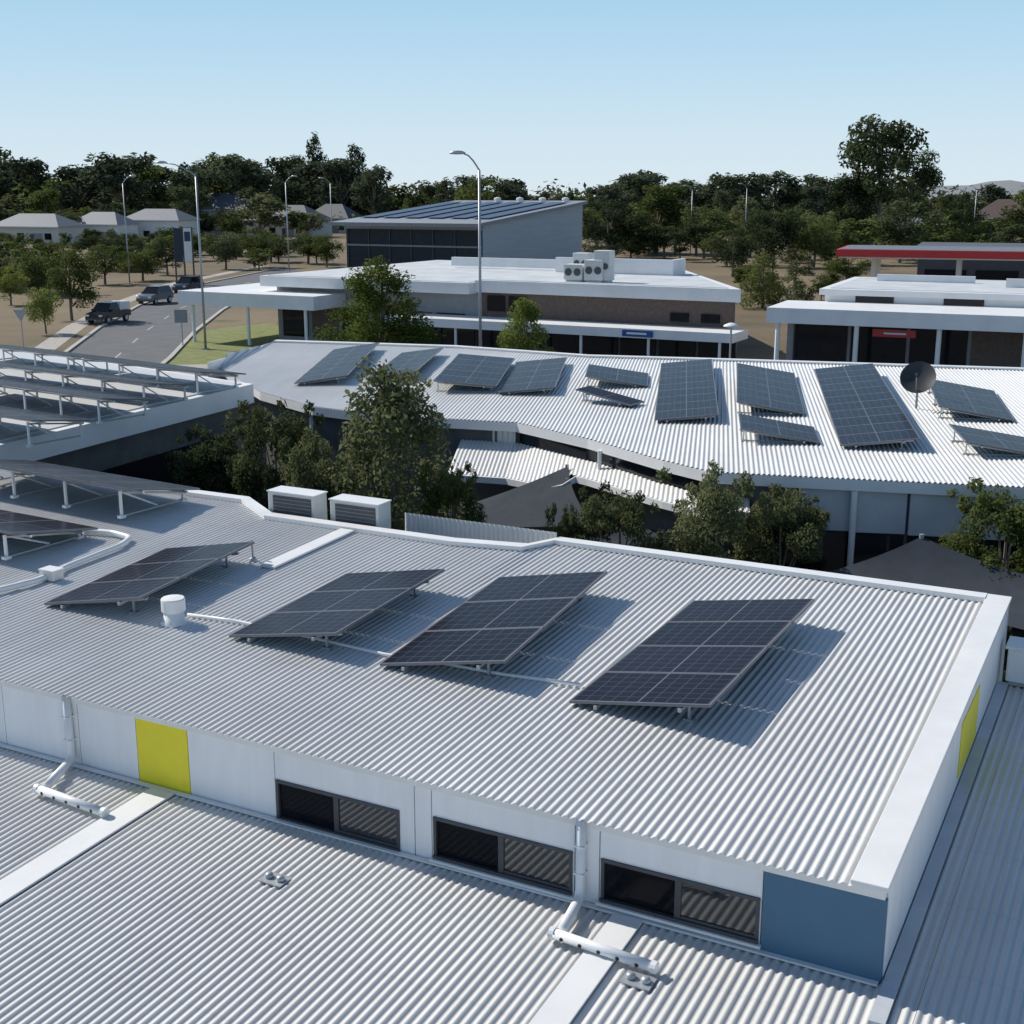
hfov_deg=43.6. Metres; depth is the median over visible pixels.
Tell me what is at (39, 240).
tree
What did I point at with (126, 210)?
tree
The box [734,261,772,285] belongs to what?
tree
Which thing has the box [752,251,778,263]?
tree
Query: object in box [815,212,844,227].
tree
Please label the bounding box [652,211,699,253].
tree
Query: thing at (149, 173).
tree
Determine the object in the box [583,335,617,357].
window
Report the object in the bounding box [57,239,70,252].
tree
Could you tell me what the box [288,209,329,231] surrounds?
tree
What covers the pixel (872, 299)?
window
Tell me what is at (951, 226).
tree
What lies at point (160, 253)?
tree
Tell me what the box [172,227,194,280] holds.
pylon sign
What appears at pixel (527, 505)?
shade sail
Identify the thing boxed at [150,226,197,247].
tree
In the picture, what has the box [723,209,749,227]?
tree
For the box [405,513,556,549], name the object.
screen wall
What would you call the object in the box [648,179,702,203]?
tree
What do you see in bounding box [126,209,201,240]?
house
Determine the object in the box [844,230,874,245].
tree
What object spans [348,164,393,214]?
tree
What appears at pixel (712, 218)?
tree
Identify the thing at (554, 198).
tree
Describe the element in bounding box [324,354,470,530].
tree
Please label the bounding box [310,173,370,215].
tree
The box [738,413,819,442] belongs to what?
solar array
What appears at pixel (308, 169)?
tree
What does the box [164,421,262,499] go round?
shrub
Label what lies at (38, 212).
tree
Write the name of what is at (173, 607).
roof vent
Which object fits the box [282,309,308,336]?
window
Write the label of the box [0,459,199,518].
solar array
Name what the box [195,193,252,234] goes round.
house
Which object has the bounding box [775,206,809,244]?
tree
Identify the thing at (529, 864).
window
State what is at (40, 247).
tree
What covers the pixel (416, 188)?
tree
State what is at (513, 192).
tree
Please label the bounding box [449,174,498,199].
tree
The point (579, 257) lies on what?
rooftop unit
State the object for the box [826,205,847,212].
tree
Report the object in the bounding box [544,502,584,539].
shrub
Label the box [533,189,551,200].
tree
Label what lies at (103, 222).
house
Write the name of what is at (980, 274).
window
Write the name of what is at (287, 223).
street lamp
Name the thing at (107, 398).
solar array
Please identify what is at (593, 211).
tree
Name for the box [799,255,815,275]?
tree
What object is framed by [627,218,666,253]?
tree
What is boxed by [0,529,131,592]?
duct pipe
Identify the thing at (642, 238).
tree
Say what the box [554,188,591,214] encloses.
tree
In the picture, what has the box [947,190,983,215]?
tree
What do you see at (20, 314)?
give way sign
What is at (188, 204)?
tree
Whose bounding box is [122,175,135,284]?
street lamp
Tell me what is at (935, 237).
tree
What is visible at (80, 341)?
kerb
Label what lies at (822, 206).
tree
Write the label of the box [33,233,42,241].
garage door
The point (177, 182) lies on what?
tree
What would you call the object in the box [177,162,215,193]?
tree
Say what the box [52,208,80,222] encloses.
tree
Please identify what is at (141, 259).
tree
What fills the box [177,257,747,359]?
shop building
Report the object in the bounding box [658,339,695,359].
window
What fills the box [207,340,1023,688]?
second building
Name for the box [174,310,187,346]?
road sign
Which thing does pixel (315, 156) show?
tree
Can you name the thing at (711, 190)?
tree
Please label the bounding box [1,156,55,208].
tree
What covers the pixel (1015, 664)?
equipment box
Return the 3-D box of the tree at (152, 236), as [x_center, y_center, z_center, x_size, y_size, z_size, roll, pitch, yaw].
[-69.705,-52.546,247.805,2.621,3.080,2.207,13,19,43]
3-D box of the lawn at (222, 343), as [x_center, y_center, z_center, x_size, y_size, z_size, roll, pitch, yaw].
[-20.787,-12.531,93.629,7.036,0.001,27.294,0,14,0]
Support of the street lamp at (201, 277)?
on the lawn at (222, 343)
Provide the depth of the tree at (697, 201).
365.41 m
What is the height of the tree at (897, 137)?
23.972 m
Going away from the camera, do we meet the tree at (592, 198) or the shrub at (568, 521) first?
the shrub at (568, 521)
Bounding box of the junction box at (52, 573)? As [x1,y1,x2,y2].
[38,565,63,581]
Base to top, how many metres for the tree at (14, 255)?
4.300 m
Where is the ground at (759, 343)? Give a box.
[0,196,1020,362]
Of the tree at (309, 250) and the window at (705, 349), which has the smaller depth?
the window at (705, 349)
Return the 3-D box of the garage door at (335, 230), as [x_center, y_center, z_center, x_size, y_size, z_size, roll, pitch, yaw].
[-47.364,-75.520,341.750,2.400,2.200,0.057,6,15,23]
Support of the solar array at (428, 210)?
on the sports hall
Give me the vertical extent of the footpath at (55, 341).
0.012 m
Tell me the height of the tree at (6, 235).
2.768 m
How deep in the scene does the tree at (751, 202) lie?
287.93 m
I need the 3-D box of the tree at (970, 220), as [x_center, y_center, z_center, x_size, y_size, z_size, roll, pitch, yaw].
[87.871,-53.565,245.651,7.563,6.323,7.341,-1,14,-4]
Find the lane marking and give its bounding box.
[115,282,248,357]
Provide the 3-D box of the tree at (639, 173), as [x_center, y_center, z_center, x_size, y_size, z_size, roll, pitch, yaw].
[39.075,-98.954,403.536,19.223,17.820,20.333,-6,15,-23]
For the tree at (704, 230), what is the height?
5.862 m
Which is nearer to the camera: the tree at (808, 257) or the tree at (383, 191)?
the tree at (808, 257)
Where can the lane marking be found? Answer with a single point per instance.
(147, 329)
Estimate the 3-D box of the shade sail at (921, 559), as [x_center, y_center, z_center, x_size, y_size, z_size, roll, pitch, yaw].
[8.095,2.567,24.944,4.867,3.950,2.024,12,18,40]
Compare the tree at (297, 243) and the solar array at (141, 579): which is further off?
the tree at (297, 243)
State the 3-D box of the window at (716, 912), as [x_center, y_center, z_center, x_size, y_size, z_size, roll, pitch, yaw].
[1.527,3.593,11.811,1.607,0.476,0.090,7,16,27]
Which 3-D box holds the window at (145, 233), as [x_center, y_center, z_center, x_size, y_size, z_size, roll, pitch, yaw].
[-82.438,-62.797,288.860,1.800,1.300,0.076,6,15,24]
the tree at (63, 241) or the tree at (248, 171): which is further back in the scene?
the tree at (248, 171)
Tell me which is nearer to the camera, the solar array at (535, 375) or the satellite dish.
the satellite dish
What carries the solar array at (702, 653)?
on the building at (790, 793)
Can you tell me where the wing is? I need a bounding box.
[0,681,1023,1023]
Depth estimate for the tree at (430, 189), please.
376.48 m
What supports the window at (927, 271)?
in the station shop at (990, 270)
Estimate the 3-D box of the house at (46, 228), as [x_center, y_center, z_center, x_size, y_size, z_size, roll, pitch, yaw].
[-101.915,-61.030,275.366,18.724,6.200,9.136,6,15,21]
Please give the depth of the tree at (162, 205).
325.07 m
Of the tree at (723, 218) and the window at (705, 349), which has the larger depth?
the tree at (723, 218)
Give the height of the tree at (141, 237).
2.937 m
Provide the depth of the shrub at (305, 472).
28.17 m
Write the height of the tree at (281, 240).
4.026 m
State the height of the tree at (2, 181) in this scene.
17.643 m
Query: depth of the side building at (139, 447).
33.32 m
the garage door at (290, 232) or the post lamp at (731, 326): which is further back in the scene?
the garage door at (290, 232)
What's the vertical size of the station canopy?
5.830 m
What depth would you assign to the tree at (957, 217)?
247.59 m
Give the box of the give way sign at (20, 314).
[13,310,26,346]
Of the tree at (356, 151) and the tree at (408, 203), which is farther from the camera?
the tree at (356, 151)
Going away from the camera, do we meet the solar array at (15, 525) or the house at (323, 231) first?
the solar array at (15, 525)
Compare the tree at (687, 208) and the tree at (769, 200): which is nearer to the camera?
the tree at (687, 208)
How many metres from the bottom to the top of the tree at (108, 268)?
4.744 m
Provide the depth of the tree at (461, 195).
328.65 m
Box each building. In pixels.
[0,349,253,493]
[0,469,1011,983]
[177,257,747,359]
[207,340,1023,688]
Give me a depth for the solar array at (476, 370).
39.89 m
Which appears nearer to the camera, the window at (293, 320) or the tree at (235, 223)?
the window at (293, 320)
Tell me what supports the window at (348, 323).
in the shop building at (655, 307)
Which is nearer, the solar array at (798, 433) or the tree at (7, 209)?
the solar array at (798, 433)
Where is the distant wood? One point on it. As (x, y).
(414, 185)
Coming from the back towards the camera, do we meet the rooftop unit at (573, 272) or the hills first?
the hills
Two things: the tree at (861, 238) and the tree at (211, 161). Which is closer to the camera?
the tree at (861, 238)
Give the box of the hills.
[766,180,1023,198]
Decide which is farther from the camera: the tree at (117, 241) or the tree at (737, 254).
the tree at (117, 241)
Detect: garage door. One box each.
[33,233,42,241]
[285,228,293,236]
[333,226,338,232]
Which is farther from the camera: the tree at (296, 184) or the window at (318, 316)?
the tree at (296, 184)
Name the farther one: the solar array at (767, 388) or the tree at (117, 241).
the tree at (117, 241)
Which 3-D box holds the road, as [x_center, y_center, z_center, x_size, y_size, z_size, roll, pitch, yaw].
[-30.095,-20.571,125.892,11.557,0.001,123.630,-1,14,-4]
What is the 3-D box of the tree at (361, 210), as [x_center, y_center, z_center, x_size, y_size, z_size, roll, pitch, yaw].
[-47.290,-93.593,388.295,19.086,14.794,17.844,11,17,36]
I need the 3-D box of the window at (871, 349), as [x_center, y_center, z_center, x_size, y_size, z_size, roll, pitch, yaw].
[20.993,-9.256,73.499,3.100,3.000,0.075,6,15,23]
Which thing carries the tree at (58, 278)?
on the ground at (759, 343)
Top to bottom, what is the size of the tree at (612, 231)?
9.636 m
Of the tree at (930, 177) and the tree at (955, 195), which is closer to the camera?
the tree at (930, 177)
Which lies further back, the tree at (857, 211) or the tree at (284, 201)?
the tree at (284, 201)
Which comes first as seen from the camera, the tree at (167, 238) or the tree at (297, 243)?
the tree at (297, 243)
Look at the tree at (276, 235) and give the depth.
216.34 m
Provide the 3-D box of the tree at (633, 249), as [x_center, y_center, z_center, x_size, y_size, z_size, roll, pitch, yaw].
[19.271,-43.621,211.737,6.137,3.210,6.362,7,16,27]
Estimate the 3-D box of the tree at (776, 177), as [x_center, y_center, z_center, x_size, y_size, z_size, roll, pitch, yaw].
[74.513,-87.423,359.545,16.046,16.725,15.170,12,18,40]
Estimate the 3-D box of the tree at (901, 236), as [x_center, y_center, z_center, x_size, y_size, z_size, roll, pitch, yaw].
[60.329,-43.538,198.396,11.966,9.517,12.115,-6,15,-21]
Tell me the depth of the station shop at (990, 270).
121.33 m
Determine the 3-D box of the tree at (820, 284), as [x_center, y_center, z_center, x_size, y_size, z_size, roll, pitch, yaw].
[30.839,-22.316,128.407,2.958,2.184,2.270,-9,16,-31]
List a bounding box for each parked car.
[85,300,130,323]
[136,285,173,304]
[172,275,203,292]
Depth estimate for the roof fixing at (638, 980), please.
11.10 m
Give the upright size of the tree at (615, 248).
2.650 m
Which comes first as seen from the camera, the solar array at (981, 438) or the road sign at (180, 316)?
the solar array at (981, 438)
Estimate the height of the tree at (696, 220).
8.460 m
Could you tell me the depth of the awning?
32.52 m
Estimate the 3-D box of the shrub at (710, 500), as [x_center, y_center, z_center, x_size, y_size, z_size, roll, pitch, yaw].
[3.867,1.575,26.606,2.903,5.081,2.400,11,18,38]
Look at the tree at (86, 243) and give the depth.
219.43 m
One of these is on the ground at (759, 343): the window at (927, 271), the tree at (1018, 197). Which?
the tree at (1018, 197)
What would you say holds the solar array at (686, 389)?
on the second building at (875, 500)
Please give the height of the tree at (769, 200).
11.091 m
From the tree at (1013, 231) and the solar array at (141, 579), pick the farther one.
the tree at (1013, 231)
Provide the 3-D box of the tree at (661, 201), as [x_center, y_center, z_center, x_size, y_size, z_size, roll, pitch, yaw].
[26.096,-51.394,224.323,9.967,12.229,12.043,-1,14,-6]
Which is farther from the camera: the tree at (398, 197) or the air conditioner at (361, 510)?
the tree at (398, 197)
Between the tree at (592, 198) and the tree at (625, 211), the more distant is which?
the tree at (592, 198)
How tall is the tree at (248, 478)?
5.718 m
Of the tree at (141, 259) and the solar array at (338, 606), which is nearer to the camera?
the solar array at (338, 606)
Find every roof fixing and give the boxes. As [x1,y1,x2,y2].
[257,871,291,887]
[619,970,656,991]
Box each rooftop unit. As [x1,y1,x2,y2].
[564,263,585,281]
[573,252,593,263]
[584,259,603,282]
[594,250,614,282]
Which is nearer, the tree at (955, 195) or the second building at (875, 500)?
the second building at (875, 500)
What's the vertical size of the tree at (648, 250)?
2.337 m
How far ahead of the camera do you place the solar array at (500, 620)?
16.45 m
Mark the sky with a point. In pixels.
(571, 92)
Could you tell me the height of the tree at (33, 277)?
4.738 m
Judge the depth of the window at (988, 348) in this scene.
70.84 m
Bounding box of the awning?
[448,439,749,560]
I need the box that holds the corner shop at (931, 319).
[766,274,1023,369]
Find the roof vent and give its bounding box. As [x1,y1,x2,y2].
[160,594,188,627]
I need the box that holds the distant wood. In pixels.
[163,176,1022,213]
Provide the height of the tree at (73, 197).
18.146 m
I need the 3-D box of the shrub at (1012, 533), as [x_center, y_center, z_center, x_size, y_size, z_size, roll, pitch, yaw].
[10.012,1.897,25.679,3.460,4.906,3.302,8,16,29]
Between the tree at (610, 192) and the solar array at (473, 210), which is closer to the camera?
the solar array at (473, 210)
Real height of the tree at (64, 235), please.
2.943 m
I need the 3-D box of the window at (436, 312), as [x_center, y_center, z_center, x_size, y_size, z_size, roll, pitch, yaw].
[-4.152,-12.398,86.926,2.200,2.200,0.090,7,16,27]
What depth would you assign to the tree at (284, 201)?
380.53 m
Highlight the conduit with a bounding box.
[187,613,580,685]
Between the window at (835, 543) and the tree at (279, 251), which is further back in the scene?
the tree at (279, 251)
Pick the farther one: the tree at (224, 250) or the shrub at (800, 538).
the tree at (224, 250)
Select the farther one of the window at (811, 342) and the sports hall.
the sports hall
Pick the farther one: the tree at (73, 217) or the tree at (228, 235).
the tree at (73, 217)
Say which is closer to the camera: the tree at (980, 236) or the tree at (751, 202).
the tree at (980, 236)
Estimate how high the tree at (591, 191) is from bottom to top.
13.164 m
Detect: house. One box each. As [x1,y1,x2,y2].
[0,213,86,243]
[77,212,140,239]
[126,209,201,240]
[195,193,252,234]
[243,205,333,236]
[315,204,361,233]
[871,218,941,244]
[972,199,1023,236]
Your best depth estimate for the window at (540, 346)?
84.00 m
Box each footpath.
[35,265,269,349]
[171,364,207,376]
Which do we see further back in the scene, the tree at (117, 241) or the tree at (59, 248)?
the tree at (59, 248)
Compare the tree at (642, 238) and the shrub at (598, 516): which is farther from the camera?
the tree at (642, 238)
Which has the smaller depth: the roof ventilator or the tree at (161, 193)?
the roof ventilator
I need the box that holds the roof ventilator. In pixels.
[516,197,523,201]
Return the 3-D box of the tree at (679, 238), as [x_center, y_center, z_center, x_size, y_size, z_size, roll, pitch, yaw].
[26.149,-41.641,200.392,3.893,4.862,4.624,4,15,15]
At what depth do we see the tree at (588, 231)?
253.80 m
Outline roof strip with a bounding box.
[260,528,353,568]
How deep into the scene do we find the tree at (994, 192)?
343.24 m
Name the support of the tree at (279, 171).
on the ground at (759, 343)
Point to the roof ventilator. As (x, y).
(519, 199)
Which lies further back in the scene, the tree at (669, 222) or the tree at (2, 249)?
the tree at (669, 222)
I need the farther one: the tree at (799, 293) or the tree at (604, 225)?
the tree at (604, 225)
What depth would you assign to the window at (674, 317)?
79.07 m
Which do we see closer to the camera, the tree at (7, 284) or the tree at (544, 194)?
the tree at (7, 284)
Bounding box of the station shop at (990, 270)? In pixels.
[917,242,1023,279]
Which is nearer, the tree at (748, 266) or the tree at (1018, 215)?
the tree at (748, 266)
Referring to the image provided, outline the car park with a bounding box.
[135,354,169,368]
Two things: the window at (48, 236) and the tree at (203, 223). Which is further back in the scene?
the tree at (203, 223)
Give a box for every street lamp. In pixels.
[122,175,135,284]
[155,161,208,348]
[285,175,296,270]
[319,177,333,261]
[449,150,481,349]
[684,185,692,255]
[739,183,746,232]
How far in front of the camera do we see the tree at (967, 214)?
308.90 m
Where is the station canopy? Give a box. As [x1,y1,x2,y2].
[836,245,1023,276]
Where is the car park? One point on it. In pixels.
(158, 359)
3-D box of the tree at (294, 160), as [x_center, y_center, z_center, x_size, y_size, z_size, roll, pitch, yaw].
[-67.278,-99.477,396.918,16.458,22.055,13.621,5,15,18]
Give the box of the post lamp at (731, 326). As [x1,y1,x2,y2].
[723,323,738,357]
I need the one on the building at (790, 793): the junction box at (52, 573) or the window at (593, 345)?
the junction box at (52, 573)
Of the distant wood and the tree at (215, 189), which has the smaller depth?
the tree at (215, 189)
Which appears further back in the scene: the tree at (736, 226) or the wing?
the tree at (736, 226)
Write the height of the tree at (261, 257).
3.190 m
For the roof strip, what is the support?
on the building at (790, 793)
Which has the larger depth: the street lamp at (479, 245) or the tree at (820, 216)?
the tree at (820, 216)
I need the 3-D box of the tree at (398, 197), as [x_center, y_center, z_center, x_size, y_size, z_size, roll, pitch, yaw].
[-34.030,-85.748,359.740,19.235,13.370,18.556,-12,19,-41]
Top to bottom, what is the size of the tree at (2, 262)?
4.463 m
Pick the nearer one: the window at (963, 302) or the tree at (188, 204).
the window at (963, 302)
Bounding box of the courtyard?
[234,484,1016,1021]
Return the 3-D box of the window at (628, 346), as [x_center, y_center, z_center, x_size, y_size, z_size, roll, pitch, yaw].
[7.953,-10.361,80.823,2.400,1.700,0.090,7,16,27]
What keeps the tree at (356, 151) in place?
on the ground at (759, 343)
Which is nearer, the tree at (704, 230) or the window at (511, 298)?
the window at (511, 298)
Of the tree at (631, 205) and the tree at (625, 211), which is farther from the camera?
the tree at (625, 211)
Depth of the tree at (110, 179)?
318.64 m
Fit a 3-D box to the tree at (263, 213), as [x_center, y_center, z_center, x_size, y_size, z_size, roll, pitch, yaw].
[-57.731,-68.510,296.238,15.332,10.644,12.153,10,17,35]
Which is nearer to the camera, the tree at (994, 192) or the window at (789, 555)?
the window at (789, 555)
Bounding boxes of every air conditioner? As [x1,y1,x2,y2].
[266,485,327,519]
[328,494,391,528]
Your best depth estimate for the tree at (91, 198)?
369.94 m
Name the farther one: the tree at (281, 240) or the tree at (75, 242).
the tree at (75, 242)
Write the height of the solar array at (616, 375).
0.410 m
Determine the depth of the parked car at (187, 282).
138.57 m
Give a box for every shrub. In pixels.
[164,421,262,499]
[277,425,366,519]
[416,460,486,522]
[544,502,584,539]
[571,479,660,549]
[647,459,754,558]
[732,483,830,569]
[939,477,1023,709]
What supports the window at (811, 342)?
in the corner shop at (931, 319)
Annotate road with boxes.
[70,268,301,359]
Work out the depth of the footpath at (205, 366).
79.68 m
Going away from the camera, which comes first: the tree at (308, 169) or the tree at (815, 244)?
the tree at (815, 244)
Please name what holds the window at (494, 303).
in the shop building at (655, 307)
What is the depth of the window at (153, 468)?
33.64 m
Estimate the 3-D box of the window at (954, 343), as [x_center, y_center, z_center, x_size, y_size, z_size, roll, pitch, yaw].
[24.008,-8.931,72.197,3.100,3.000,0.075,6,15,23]
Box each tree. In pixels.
[0,147,14,166]
[0,158,44,212]
[0,168,25,202]
[0,192,30,220]
[0,232,31,253]
[0,233,14,241]
[0,241,35,264]
[0,248,15,264]
[0,249,23,285]
[0,251,20,280]
[0,265,30,304]
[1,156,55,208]
[4,260,17,275]
[9,173,91,213]
[9,240,76,287]
[10,249,71,295]
[15,265,49,294]
[21,186,61,213]
[22,286,61,333]
[32,210,47,213]
[32,237,45,245]
[36,245,104,320]
[43,242,63,255]
[52,164,109,214]
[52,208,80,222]
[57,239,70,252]
[58,232,72,245]
[61,240,83,251]
[64,164,112,214]
[68,206,93,216]
[72,235,108,254]
[74,151,157,214]
[78,228,101,243]
[78,243,130,284]
[88,202,138,215]
[88,234,137,268]
[100,244,135,271]
[104,202,129,213]
[105,228,117,240]
[105,231,142,246]
[113,164,167,211]
[120,248,164,280]
[123,239,157,271]
[127,167,174,203]
[127,233,148,241]
[139,165,172,208]
[139,175,194,207]
[142,237,183,274]
[143,238,167,258]
[146,233,156,241]
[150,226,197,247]
[152,201,172,208]
[159,169,206,233]
[163,235,173,247]
[164,165,221,202]
[165,184,213,220]
[168,235,212,257]
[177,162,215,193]
[192,231,223,250]
[193,152,245,185]
[193,155,245,195]
[196,212,219,235]
[198,235,243,268]
[207,208,243,235]
[211,153,283,198]
[213,212,244,234]
[215,231,238,242]
[223,186,267,233]
[224,398,325,509]
[226,192,291,231]
[226,227,278,266]
[244,248,273,269]
[249,229,278,238]
[251,184,290,204]
[256,156,298,204]
[259,236,295,261]
[262,233,291,246]
[268,241,287,262]
[271,154,314,204]
[274,181,306,204]
[284,158,357,204]
[284,231,321,263]
[285,211,309,234]
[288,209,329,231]
[301,131,328,209]
[302,235,333,263]
[309,233,345,266]
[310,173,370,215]
[311,255,445,346]
[314,157,370,208]
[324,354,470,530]
[345,142,370,214]
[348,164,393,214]
[353,196,366,213]
[363,186,395,214]
[364,182,430,215]
[399,198,412,208]
[412,186,429,204]
[419,181,450,205]
[427,177,456,204]
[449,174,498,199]
[454,175,507,200]
[488,180,535,200]
[494,297,555,352]
[501,177,526,199]
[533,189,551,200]
[552,194,569,199]
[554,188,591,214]
[581,185,605,206]
[582,199,653,251]
[582,208,604,223]
[582,219,603,244]
[582,240,605,252]
[585,193,595,217]
[591,185,629,218]
[594,194,634,217]
[599,218,617,246]
[601,243,619,255]
[607,169,668,212]
[611,220,664,253]
[616,238,646,257]
[618,174,664,212]
[625,202,678,221]
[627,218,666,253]
[633,183,689,253]
[642,242,659,255]
[643,224,682,258]
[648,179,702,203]
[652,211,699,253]
[667,230,691,258]
[671,183,712,214]
[673,202,699,243]
[673,206,728,255]
[684,222,714,258]
[690,207,730,236]
[695,177,748,212]
[695,231,758,265]
[705,227,761,276]
[709,172,774,216]
[711,190,731,213]
[711,210,731,230]
[723,195,770,240]
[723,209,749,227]
[727,222,754,237]
[731,268,752,288]
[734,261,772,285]
[737,249,795,308]
[739,203,807,267]
[739,234,762,257]
[751,170,806,211]
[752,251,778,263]
[752,275,783,290]
[764,192,781,212]
[770,178,823,212]
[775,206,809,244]
[776,236,805,263]
[780,260,816,300]
[785,215,841,266]
[788,229,813,254]
[793,210,825,236]
[798,184,851,221]
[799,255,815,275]
[800,173,837,208]
[808,270,844,285]
[809,279,831,299]
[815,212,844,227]
[816,242,843,261]
[818,255,870,279]
[825,171,878,225]
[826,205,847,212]
[827,217,839,240]
[829,218,881,260]
[837,114,929,244]
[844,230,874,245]
[845,270,862,278]
[852,230,876,240]
[860,200,946,262]
[870,216,954,259]
[887,148,945,222]
[914,197,935,217]
[925,219,964,240]
[930,194,955,216]
[931,196,948,218]
[931,227,972,241]
[940,212,964,241]
[945,207,988,230]
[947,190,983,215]
[949,193,970,208]
[956,216,988,242]
[958,219,1022,242]
[967,199,982,211]
[978,183,1016,208]
[982,204,1023,237]
[996,223,1023,242]
[1012,186,1023,205]
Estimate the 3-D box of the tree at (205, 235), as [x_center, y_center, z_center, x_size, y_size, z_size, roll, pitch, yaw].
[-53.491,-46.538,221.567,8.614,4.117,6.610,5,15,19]
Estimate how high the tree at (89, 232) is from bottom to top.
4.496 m
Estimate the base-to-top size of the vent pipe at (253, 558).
0.350 m
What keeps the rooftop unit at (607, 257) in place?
on the shop building at (655, 307)
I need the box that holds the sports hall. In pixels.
[329,200,587,267]
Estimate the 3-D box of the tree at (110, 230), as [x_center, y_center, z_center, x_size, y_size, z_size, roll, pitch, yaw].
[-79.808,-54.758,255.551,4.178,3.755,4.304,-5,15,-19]
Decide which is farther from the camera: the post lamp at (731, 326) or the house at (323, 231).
the house at (323, 231)
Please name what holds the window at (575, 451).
in the second building at (875, 500)
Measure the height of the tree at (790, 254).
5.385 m
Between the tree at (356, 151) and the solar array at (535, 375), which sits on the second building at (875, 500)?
the solar array at (535, 375)
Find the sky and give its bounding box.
[0,0,1023,195]
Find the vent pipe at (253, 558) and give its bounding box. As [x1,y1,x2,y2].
[249,539,257,561]
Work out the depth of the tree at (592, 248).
199.43 m
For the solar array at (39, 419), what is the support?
on the side building at (139, 447)
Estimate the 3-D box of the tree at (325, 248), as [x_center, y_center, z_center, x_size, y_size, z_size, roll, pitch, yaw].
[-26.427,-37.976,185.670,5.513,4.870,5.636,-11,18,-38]
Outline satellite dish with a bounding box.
[900,361,935,408]
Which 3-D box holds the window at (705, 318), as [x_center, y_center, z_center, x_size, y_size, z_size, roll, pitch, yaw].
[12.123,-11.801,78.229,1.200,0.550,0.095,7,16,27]
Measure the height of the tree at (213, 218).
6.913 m
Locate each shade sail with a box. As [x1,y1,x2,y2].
[468,464,593,533]
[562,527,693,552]
[829,534,1023,629]
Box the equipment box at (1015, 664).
[1005,636,1023,686]
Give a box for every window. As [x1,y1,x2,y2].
[44,233,51,239]
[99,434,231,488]
[143,231,149,236]
[275,779,399,856]
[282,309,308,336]
[312,308,337,337]
[342,309,368,338]
[411,327,441,344]
[429,816,573,899]
[436,312,464,344]
[443,328,474,348]
[477,329,506,348]
[487,295,504,310]
[509,296,526,311]
[512,332,543,353]
[520,433,586,460]
[546,333,579,353]
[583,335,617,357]
[595,858,760,949]
[596,452,660,483]
[620,337,655,358]
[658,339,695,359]
[665,473,705,492]
[670,313,688,321]
[698,341,736,358]
[701,314,719,323]
[748,527,792,566]
[792,324,847,364]
[795,531,848,571]
[849,326,906,366]
[853,533,903,563]
[855,296,893,302]
[906,536,966,543]
[908,328,968,368]
[924,269,966,275]
[943,299,983,305]
[969,331,1023,369]
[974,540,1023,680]
[975,270,1018,279]
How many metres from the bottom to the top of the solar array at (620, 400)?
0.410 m
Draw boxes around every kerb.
[64,267,284,351]
[161,306,228,363]
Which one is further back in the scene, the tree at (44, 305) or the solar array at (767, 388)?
the tree at (44, 305)
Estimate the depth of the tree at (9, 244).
151.42 m
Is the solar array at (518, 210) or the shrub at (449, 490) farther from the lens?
the solar array at (518, 210)
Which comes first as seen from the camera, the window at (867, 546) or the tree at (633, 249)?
the window at (867, 546)
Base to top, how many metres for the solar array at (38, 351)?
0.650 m
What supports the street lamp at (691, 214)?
on the ground at (759, 343)
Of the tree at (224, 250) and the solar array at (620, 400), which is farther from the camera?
the tree at (224, 250)
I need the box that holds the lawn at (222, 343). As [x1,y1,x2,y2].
[160,322,278,364]
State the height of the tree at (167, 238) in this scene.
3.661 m
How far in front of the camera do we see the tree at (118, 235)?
223.71 m
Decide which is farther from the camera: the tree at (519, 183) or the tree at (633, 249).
the tree at (519, 183)
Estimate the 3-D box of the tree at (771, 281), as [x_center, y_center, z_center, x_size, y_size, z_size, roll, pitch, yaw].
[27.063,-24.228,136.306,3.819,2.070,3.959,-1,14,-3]
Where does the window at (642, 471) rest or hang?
in the second building at (875, 500)
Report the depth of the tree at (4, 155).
400.68 m
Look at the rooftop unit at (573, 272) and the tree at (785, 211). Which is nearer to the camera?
the rooftop unit at (573, 272)
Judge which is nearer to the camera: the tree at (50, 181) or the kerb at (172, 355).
the kerb at (172, 355)
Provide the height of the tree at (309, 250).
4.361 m
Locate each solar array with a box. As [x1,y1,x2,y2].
[0,345,113,371]
[0,361,195,406]
[0,378,156,423]
[0,406,93,446]
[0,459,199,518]
[0,509,97,559]
[44,541,254,614]
[75,356,245,393]
[229,569,444,650]
[294,342,378,384]
[361,202,459,216]
[370,347,442,378]
[380,571,606,678]
[382,202,477,217]
[404,202,501,217]
[426,202,522,217]
[433,354,514,391]
[449,202,544,217]
[474,202,566,218]
[498,357,566,394]
[569,599,814,722]
[575,386,644,406]
[585,364,647,386]
[654,359,718,421]
[736,363,804,414]
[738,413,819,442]
[814,363,919,449]
[927,380,1013,420]
[949,424,1023,455]
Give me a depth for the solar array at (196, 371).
35.96 m

